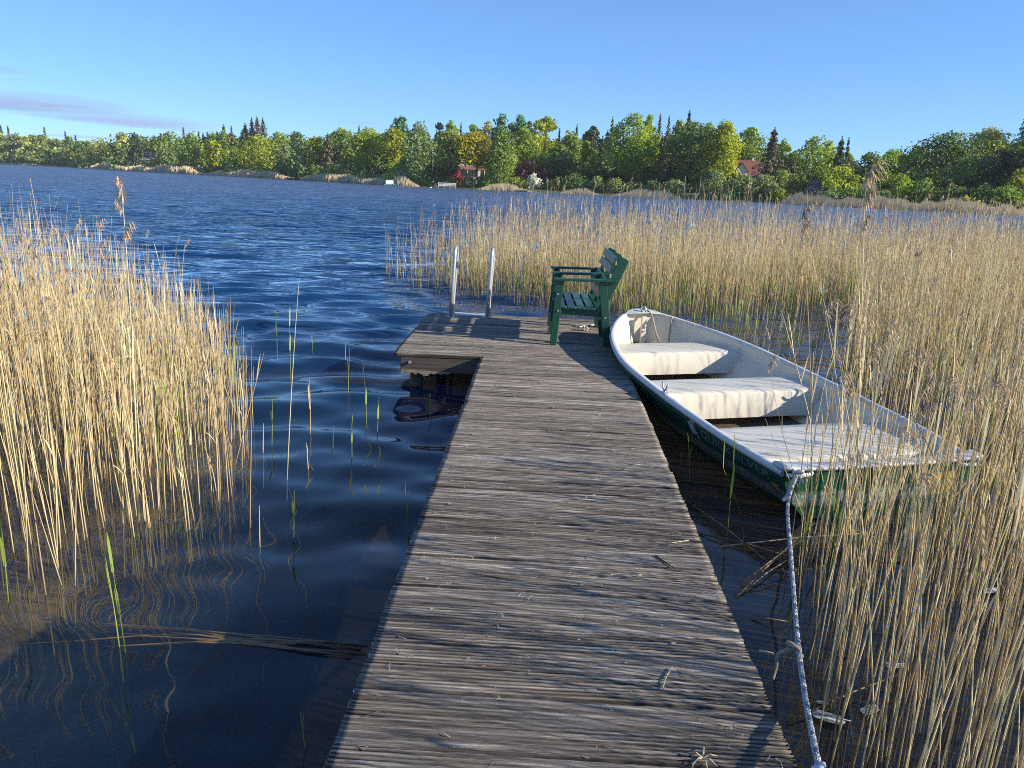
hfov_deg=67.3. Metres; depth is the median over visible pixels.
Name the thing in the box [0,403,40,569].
dry reed
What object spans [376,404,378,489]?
green shoot
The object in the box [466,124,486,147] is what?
broadleaf tree
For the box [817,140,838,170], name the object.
broadleaf tree
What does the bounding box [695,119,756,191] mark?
oak tree
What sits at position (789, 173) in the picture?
bush
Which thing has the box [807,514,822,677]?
dry reed
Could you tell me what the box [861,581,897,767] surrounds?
dry reed
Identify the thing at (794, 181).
bush
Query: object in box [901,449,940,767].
dry reed
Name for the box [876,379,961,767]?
dry reed
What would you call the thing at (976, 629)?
dry reed
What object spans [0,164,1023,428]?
lake water
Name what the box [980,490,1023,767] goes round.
dry reed
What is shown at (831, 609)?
dry reed
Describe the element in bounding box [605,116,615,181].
spruce tree
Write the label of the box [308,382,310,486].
dry reed
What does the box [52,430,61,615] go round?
dry reed
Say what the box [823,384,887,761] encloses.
dry reed
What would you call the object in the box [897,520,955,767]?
dry reed
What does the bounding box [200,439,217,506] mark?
dry reed
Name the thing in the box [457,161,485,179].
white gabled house
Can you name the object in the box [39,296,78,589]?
dry reed
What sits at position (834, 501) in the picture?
green shoot
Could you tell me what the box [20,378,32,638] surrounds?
dry reed
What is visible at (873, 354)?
dry reed
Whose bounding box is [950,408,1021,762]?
dry reed
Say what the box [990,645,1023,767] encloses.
dry reed
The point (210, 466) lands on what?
dry reed
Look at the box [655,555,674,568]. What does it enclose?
twig
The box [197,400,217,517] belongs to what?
dry reed
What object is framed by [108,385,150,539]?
dry reed
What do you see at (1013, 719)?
dry reed
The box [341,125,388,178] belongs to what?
broadleaf tree
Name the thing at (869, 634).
dry reed
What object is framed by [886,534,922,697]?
dry reed
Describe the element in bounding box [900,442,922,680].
dry reed
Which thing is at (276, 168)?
bush
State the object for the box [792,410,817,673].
dry reed
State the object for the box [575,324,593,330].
deck cord
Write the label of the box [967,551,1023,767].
dry reed
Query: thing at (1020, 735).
dry reed
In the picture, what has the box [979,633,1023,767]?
dry reed
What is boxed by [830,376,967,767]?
dry reed
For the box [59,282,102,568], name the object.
dry reed
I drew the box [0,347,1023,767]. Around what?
lake bed
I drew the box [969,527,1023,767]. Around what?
dry reed
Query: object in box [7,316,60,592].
dry reed
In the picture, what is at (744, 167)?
red roofed house
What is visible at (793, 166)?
spruce tree
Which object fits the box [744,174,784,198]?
bush
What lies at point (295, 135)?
broadleaf tree
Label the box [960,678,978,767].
dry reed
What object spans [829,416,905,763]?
dry reed
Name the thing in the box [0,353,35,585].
dry reed
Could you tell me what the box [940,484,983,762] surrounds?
dry reed
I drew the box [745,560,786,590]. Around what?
broken reed
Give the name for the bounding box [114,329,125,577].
dry reed
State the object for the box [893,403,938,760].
dry reed
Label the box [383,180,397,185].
moored boat
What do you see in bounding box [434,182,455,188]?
fenced landing
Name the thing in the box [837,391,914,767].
dry reed
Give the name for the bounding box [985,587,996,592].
floating leaf
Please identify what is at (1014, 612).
dry reed
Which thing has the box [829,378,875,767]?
dry reed
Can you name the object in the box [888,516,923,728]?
dry reed
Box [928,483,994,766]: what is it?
dry reed
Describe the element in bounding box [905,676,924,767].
dry reed
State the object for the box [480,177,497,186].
bush
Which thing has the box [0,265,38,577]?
dry reed
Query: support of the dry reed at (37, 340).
in the lake water
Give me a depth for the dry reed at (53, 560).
3.48 m
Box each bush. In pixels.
[103,154,136,168]
[145,159,163,167]
[180,160,195,167]
[193,165,219,172]
[220,147,247,167]
[220,162,239,174]
[235,164,256,171]
[255,167,268,171]
[267,163,292,175]
[281,166,311,177]
[297,163,327,177]
[318,166,343,174]
[354,169,373,178]
[369,173,381,178]
[370,163,384,178]
[382,172,396,179]
[403,171,415,182]
[408,168,447,185]
[440,176,458,186]
[453,171,464,183]
[458,172,483,186]
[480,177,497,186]
[505,177,528,187]
[525,173,543,187]
[540,177,567,189]
[557,173,592,190]
[587,176,604,192]
[603,177,627,192]
[618,180,642,192]
[639,179,661,191]
[656,178,688,196]
[694,168,732,197]
[695,180,707,192]
[720,173,760,198]
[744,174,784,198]
[767,188,790,200]
[768,170,791,192]
[769,188,789,200]
[770,169,791,183]
[782,173,805,195]
[791,173,813,194]
[803,180,824,195]
[808,186,843,199]
[837,186,864,198]
[858,182,891,198]
[874,189,899,198]
[904,177,941,203]
[927,182,973,201]
[950,195,984,203]
[959,183,998,206]
[988,185,1023,206]
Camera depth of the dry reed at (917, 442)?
2.71 m
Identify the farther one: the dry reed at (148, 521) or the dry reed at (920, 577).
the dry reed at (148, 521)
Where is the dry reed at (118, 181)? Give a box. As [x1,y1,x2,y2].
[113,176,143,592]
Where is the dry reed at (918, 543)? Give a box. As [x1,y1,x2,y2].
[875,503,924,755]
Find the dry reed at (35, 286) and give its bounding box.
[25,274,59,550]
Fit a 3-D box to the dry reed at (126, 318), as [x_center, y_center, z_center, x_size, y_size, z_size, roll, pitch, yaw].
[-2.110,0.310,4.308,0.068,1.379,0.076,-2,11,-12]
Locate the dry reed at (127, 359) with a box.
[124,357,150,565]
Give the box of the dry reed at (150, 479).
[139,396,158,551]
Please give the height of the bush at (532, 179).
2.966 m
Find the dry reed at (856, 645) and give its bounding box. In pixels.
[832,516,883,767]
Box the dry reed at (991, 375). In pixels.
[901,353,995,764]
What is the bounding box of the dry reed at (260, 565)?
[259,508,262,615]
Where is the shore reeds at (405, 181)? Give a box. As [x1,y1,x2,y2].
[0,162,1023,215]
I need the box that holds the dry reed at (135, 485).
[132,451,141,550]
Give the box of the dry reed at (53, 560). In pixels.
[29,483,71,620]
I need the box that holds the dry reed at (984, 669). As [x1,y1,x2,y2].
[964,575,1001,767]
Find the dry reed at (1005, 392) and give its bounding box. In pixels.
[864,381,1016,767]
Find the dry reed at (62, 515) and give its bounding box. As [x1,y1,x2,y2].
[38,345,73,589]
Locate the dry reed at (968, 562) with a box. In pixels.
[908,427,1020,716]
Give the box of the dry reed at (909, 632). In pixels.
[883,424,953,767]
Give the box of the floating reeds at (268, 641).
[18,619,367,656]
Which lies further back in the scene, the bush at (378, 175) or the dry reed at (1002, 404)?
the bush at (378, 175)
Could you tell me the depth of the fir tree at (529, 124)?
153.94 m
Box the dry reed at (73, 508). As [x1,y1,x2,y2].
[62,396,86,594]
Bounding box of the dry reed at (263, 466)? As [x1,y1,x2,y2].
[262,423,263,508]
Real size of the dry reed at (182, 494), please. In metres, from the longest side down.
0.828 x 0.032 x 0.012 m
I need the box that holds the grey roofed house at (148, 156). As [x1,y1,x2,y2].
[142,150,156,163]
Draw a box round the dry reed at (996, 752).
[994,595,1010,760]
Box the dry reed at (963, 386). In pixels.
[851,338,977,766]
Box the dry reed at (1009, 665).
[987,592,1023,767]
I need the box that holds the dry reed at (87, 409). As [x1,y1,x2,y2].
[83,392,111,571]
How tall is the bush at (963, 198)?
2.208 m
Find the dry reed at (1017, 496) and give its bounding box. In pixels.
[917,428,1023,767]
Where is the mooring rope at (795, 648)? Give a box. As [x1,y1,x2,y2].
[770,469,825,767]
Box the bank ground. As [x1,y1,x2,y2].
[95,156,1023,209]
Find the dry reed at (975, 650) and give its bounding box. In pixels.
[950,486,1021,767]
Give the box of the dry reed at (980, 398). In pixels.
[930,392,989,767]
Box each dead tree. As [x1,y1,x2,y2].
[228,126,235,156]
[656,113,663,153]
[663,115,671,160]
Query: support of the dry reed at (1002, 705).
in the lake water
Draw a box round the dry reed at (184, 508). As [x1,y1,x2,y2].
[178,426,189,563]
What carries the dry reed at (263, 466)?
in the lake water
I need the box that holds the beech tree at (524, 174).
[509,159,551,184]
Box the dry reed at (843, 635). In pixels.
[820,457,863,756]
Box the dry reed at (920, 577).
[889,434,944,757]
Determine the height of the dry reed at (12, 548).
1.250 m
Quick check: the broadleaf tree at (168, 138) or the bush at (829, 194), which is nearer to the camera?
the bush at (829, 194)
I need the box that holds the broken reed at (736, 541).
[697,532,786,555]
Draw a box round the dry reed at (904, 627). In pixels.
[889,439,921,767]
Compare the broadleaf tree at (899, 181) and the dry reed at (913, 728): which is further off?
the broadleaf tree at (899, 181)
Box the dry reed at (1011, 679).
[977,644,1023,766]
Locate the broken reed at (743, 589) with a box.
[735,523,814,597]
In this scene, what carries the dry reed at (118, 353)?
in the lake water
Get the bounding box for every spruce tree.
[236,129,245,150]
[241,123,249,150]
[247,117,254,141]
[248,117,265,157]
[260,117,270,152]
[316,134,338,173]
[433,130,445,173]
[587,135,609,185]
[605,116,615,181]
[655,135,667,188]
[683,109,693,181]
[750,127,789,194]
[788,158,799,190]
[820,136,848,189]
[843,137,851,167]
[977,119,1023,186]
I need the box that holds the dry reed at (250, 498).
[249,367,253,595]
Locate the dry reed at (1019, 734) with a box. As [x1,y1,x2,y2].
[1014,714,1023,767]
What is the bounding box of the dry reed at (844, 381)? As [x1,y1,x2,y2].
[837,373,874,767]
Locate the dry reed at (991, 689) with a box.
[973,570,1023,754]
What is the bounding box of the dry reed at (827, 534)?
[814,390,844,662]
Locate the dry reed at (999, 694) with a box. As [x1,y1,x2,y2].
[978,622,1023,763]
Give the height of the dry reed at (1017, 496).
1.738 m
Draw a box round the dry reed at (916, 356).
[899,349,929,628]
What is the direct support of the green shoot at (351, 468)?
in the lake water
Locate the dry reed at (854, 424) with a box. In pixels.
[818,407,862,747]
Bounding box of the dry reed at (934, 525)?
[887,347,972,725]
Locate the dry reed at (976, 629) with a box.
[960,446,1005,758]
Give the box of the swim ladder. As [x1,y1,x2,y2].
[446,246,494,396]
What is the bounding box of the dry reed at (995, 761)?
[992,685,1023,767]
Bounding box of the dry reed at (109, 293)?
[106,290,126,563]
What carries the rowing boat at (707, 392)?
on the lake water
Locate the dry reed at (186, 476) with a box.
[164,381,200,558]
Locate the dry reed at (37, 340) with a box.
[33,328,64,602]
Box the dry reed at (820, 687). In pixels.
[798,586,856,751]
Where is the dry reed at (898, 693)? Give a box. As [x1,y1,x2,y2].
[885,585,925,761]
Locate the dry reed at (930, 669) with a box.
[913,528,958,767]
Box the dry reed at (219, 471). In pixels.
[211,408,222,540]
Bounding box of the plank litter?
[355,322,782,767]
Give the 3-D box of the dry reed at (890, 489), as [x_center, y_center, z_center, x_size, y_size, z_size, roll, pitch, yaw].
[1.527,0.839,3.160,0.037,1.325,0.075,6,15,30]
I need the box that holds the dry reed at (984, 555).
[923,490,1002,759]
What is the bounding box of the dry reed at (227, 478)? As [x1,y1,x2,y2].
[222,403,230,532]
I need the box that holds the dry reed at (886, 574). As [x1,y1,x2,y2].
[861,417,921,697]
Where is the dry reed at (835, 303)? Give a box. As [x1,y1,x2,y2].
[821,298,852,740]
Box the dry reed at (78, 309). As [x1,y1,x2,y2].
[74,307,114,576]
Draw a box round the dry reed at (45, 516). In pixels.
[20,420,67,622]
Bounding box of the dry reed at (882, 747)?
[879,578,900,767]
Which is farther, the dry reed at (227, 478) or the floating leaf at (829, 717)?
the dry reed at (227, 478)
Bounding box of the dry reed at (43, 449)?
[0,296,74,565]
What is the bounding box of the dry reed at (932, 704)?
[924,644,940,765]
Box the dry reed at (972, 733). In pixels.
[962,565,1022,767]
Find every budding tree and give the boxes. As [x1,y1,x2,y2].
[81,137,108,161]
[480,120,493,151]
[533,116,565,155]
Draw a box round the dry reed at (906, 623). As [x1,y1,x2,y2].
[888,544,921,702]
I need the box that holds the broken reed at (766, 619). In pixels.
[750,617,786,621]
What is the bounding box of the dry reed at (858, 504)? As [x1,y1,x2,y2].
[824,485,861,762]
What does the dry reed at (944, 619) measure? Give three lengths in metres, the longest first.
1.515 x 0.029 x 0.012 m
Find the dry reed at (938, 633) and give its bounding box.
[916,402,983,767]
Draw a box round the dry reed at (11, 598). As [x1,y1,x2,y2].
[4,567,16,622]
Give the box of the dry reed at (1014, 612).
[981,564,1023,767]
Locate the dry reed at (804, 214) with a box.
[799,201,821,620]
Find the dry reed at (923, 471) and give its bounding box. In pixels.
[851,428,936,767]
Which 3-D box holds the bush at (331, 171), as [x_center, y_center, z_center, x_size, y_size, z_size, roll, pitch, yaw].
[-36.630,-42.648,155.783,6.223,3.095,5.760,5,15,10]
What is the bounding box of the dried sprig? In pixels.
[687,747,716,767]
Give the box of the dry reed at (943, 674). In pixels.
[937,608,944,767]
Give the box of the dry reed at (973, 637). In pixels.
[941,453,1023,767]
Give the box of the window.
[460,170,465,176]
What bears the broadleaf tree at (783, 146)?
on the bank ground
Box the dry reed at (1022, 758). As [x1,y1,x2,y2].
[1019,749,1023,767]
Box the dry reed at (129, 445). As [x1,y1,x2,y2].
[121,375,136,508]
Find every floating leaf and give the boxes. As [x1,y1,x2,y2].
[812,710,849,724]
[816,699,830,703]
[860,703,879,714]
[886,662,903,667]
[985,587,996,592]
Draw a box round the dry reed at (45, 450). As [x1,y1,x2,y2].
[29,328,56,558]
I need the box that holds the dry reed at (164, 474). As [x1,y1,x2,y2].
[163,373,169,549]
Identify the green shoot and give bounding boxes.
[0,519,18,684]
[98,523,130,737]
[107,534,136,743]
[271,399,272,500]
[275,324,278,401]
[289,310,291,416]
[292,501,294,609]
[300,711,307,767]
[311,336,314,391]
[347,350,349,393]
[351,415,352,515]
[363,368,367,478]
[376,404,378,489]
[405,487,408,545]
[430,400,431,468]
[677,447,682,484]
[688,442,691,511]
[721,435,734,587]
[721,457,747,577]
[826,492,835,614]
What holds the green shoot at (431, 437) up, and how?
in the lake water
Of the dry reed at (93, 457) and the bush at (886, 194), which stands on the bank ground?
the bush at (886, 194)
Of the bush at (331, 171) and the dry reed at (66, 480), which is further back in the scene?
the bush at (331, 171)
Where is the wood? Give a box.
[0,125,97,167]
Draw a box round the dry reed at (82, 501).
[75,405,94,581]
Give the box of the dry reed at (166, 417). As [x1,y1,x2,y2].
[163,393,172,531]
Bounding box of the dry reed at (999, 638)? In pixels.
[973,548,1016,767]
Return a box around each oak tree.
[231,134,284,168]
[372,127,409,164]
[427,129,464,177]
[451,131,501,185]
[657,121,720,190]
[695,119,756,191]
[898,130,994,199]
[950,125,1018,186]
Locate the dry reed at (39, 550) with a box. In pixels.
[20,413,54,654]
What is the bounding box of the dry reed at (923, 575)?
[885,503,942,767]
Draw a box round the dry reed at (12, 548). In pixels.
[0,465,22,619]
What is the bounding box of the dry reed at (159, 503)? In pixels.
[158,439,163,550]
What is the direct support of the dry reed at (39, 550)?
in the lake water
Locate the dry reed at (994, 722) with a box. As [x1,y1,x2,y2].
[986,657,1003,762]
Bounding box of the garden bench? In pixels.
[545,248,628,346]
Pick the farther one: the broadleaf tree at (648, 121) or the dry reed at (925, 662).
the broadleaf tree at (648, 121)
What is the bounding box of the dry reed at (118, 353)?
[110,346,144,567]
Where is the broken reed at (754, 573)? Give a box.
[740,539,802,584]
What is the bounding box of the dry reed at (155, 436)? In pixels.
[145,349,161,535]
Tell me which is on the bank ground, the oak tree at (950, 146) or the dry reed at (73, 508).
the oak tree at (950, 146)
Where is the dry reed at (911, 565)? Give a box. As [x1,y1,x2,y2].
[886,413,917,758]
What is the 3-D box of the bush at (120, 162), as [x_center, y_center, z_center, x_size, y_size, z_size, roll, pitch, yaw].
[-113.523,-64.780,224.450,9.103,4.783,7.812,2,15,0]
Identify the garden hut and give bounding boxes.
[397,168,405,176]
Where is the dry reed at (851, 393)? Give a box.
[809,386,854,700]
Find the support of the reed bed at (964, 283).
in the lake water
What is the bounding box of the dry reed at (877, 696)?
[867,591,891,767]
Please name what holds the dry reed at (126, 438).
in the lake water
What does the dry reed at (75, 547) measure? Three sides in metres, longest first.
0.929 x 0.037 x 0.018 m
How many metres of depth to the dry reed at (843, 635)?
2.82 m
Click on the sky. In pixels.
(882, 75)
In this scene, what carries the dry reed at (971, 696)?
in the lake water
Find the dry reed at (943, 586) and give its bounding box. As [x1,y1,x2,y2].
[915,421,967,728]
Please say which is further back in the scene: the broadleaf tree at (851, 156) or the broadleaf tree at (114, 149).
the broadleaf tree at (114, 149)
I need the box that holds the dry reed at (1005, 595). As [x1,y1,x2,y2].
[956,540,1023,767]
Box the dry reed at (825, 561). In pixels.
[805,431,857,669]
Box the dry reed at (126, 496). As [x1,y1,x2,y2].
[109,385,137,578]
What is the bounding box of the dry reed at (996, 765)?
[995,665,1023,767]
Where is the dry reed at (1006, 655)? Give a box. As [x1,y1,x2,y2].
[970,589,1023,767]
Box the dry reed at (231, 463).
[229,419,233,506]
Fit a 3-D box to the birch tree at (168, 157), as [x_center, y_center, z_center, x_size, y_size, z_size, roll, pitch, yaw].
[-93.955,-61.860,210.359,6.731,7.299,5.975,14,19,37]
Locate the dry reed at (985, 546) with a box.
[946,429,1006,766]
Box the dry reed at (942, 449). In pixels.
[896,337,959,760]
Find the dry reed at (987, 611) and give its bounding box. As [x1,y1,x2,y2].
[928,562,1010,767]
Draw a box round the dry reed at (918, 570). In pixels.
[911,453,931,727]
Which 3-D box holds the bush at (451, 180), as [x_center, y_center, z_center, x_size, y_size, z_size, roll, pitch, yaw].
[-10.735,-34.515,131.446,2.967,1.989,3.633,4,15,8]
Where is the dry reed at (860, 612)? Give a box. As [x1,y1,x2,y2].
[841,422,889,767]
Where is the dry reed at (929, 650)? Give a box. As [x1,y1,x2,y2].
[918,537,943,732]
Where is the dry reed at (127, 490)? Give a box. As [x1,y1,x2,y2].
[100,391,139,577]
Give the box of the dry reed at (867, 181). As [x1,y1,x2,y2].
[848,161,890,633]
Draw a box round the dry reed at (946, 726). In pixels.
[937,591,971,766]
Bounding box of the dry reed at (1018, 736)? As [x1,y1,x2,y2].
[1016,699,1019,767]
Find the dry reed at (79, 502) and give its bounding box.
[61,373,90,591]
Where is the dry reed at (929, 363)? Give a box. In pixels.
[827,357,936,710]
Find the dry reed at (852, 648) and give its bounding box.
[838,479,860,767]
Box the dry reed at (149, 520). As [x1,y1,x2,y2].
[138,449,157,571]
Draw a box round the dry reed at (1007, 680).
[988,623,1023,748]
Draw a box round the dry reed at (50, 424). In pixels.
[42,353,65,551]
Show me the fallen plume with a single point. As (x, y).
(683, 670)
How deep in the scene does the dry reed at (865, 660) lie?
3.21 m
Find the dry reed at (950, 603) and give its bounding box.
[921,445,973,767]
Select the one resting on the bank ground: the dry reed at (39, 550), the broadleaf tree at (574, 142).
the broadleaf tree at (574, 142)
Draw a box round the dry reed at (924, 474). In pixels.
[906,470,940,767]
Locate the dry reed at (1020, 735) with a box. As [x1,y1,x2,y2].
[1011,720,1023,767]
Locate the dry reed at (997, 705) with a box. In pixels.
[983,615,1023,767]
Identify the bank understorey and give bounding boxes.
[78,127,1023,205]
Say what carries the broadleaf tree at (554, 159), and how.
on the bank ground
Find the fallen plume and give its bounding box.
[662,665,693,689]
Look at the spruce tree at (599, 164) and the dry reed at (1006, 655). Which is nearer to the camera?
the dry reed at (1006, 655)
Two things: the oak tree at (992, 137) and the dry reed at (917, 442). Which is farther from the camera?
the oak tree at (992, 137)
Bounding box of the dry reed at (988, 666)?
[959,560,1023,767]
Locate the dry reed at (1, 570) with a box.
[0,552,3,586]
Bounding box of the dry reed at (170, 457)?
[161,363,185,528]
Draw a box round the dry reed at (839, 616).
[823,509,856,721]
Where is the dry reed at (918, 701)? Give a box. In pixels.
[915,582,920,767]
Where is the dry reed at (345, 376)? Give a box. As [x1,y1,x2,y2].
[345,350,345,402]
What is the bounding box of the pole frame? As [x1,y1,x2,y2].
[682,176,700,199]
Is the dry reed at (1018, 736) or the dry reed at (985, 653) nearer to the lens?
the dry reed at (1018, 736)
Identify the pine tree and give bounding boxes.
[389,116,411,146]
[434,122,443,137]
[582,126,599,150]
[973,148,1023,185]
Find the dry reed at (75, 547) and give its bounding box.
[74,449,76,627]
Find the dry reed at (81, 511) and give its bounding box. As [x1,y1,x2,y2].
[80,438,84,571]
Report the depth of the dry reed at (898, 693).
3.01 m
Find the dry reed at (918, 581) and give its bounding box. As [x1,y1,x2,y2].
[894,520,928,731]
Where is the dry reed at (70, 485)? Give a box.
[69,403,75,557]
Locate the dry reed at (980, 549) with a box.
[943,457,1010,701]
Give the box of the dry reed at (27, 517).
[11,391,39,607]
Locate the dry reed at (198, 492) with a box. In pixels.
[195,432,202,538]
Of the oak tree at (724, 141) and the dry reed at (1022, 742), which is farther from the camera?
the oak tree at (724, 141)
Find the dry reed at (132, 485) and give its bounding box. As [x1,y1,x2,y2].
[123,402,139,552]
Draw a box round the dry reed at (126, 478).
[106,365,133,574]
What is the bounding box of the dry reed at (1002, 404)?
[884,347,1021,767]
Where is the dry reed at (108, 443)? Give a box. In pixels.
[100,332,115,551]
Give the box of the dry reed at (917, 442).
[836,426,922,767]
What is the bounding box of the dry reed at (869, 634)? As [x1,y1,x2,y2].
[859,479,885,767]
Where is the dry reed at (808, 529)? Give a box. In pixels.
[765,419,830,642]
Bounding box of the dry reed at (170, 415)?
[167,408,192,560]
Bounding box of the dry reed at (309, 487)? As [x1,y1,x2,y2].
[306,446,311,529]
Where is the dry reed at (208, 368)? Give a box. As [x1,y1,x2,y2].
[203,362,218,523]
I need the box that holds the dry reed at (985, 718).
[971,566,1022,766]
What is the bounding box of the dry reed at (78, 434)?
[64,329,89,546]
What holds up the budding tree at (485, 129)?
on the bank ground
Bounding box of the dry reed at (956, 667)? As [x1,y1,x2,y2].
[946,576,966,767]
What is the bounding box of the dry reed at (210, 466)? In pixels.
[208,401,213,524]
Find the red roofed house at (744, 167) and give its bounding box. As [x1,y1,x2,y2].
[728,158,763,182]
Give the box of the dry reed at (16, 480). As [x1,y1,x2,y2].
[0,383,34,583]
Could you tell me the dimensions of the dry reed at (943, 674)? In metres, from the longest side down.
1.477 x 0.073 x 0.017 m
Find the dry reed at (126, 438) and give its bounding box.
[117,381,142,565]
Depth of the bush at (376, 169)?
145.91 m
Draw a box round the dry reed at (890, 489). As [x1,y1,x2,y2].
[876,436,899,722]
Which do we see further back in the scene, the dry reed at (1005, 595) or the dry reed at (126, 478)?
the dry reed at (126, 478)
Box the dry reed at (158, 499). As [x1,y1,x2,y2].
[153,408,162,565]
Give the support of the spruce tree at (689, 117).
on the bank ground
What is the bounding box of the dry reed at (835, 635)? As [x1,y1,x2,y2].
[813,481,859,765]
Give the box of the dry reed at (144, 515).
[142,451,148,566]
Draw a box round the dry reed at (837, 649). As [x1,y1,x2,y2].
[807,521,877,767]
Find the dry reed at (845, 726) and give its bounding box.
[841,562,862,763]
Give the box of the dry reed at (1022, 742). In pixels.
[1021,728,1023,755]
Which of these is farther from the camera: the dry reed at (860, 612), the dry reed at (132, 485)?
the dry reed at (132, 485)
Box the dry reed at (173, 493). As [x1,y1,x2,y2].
[164,415,177,555]
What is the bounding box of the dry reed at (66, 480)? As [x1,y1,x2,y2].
[64,410,76,557]
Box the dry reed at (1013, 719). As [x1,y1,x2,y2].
[1004,654,1023,767]
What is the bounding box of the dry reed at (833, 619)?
[820,527,851,688]
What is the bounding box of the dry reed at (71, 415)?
[30,179,97,582]
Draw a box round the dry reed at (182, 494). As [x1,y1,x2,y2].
[174,421,190,562]
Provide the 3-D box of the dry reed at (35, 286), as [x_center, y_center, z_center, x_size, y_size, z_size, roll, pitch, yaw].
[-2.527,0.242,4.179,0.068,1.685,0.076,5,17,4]
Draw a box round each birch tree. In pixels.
[109,132,146,168]
[155,144,182,165]
[172,131,206,168]
[269,140,296,174]
[286,136,316,174]
[335,152,357,175]
[397,121,445,180]
[483,124,521,185]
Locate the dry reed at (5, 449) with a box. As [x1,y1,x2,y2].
[0,433,35,593]
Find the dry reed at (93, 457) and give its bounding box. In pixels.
[85,356,100,543]
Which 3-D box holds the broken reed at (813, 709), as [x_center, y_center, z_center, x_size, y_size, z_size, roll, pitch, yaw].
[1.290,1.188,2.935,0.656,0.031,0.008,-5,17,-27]
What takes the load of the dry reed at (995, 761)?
in the lake water
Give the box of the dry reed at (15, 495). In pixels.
[0,394,30,581]
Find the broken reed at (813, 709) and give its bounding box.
[786,674,897,722]
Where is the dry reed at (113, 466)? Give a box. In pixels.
[102,373,129,543]
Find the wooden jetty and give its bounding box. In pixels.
[323,313,797,767]
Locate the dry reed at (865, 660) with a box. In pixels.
[849,532,887,749]
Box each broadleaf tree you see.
[102,141,127,162]
[103,131,131,153]
[146,140,159,152]
[147,131,185,155]
[197,139,228,166]
[263,131,293,161]
[286,131,307,156]
[306,135,324,165]
[316,134,342,167]
[321,127,361,154]
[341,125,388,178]
[397,156,406,169]
[430,153,449,180]
[445,120,459,148]
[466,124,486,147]
[510,126,542,166]
[526,150,557,171]
[540,144,575,180]
[557,131,582,167]
[574,140,597,185]
[599,112,660,189]
[637,114,660,188]
[665,119,684,161]
[696,121,714,168]
[734,127,770,160]
[773,138,792,170]
[784,151,804,173]
[785,152,805,171]
[791,135,834,180]
[815,164,874,199]
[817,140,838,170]
[836,150,855,172]
[849,150,897,186]
[877,148,910,184]
[887,171,912,200]
[892,162,918,184]
[897,145,933,172]
[996,137,1023,182]
[1001,168,1023,207]
[1003,146,1023,184]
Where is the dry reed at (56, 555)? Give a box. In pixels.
[40,475,65,618]
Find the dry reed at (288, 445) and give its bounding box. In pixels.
[286,286,298,542]
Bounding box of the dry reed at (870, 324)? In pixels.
[832,318,875,647]
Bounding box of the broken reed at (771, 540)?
[722,532,878,546]
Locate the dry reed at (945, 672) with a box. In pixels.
[919,551,979,767]
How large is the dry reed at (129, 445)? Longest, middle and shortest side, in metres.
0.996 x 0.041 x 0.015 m
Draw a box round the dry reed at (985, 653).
[958,546,1023,737]
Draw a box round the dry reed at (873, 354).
[859,344,885,702]
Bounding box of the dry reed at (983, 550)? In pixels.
[944,404,1023,767]
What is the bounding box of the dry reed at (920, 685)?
[894,579,955,767]
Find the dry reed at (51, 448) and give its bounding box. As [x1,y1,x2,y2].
[33,311,67,570]
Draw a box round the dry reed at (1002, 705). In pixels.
[985,628,1023,767]
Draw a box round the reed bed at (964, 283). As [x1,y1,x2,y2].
[0,177,1023,756]
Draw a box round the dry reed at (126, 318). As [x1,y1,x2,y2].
[124,316,141,552]
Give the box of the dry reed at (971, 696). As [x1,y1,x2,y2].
[967,599,973,765]
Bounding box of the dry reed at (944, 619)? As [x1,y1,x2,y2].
[923,491,963,763]
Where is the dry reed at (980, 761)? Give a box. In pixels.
[977,656,1023,767]
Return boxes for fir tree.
[218,124,231,164]
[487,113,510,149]
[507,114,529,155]
[523,120,536,152]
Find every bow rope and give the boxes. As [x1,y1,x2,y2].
[640,306,660,342]
[668,317,672,342]
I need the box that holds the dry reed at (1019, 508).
[922,449,1023,767]
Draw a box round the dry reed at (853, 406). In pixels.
[836,290,863,701]
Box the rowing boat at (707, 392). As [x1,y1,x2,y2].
[610,309,982,518]
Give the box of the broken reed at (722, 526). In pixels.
[685,499,767,561]
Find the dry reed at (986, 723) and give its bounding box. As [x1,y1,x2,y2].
[971,618,1023,767]
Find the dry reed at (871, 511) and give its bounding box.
[827,430,888,767]
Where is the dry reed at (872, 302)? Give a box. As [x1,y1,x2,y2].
[782,298,876,664]
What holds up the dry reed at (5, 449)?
in the lake water
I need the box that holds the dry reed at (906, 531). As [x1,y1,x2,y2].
[874,447,914,767]
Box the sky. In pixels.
[0,0,1023,168]
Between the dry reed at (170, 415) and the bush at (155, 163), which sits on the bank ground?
the bush at (155, 163)
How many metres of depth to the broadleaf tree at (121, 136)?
246.18 m
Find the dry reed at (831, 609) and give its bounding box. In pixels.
[804,430,872,747]
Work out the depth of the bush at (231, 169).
183.98 m
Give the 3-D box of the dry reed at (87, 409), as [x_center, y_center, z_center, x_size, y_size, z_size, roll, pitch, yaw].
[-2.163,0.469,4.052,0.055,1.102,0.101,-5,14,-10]
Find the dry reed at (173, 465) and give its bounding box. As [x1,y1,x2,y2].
[164,369,181,527]
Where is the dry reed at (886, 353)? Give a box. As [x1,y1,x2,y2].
[810,326,903,767]
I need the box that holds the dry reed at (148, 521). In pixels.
[133,459,152,567]
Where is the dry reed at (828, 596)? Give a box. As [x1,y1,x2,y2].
[799,397,865,760]
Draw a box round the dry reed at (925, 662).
[909,583,942,758]
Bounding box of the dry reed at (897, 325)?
[789,319,902,746]
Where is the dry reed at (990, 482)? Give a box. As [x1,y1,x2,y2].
[943,369,1009,731]
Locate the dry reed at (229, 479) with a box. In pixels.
[222,416,234,526]
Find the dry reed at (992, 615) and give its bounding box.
[965,492,1023,742]

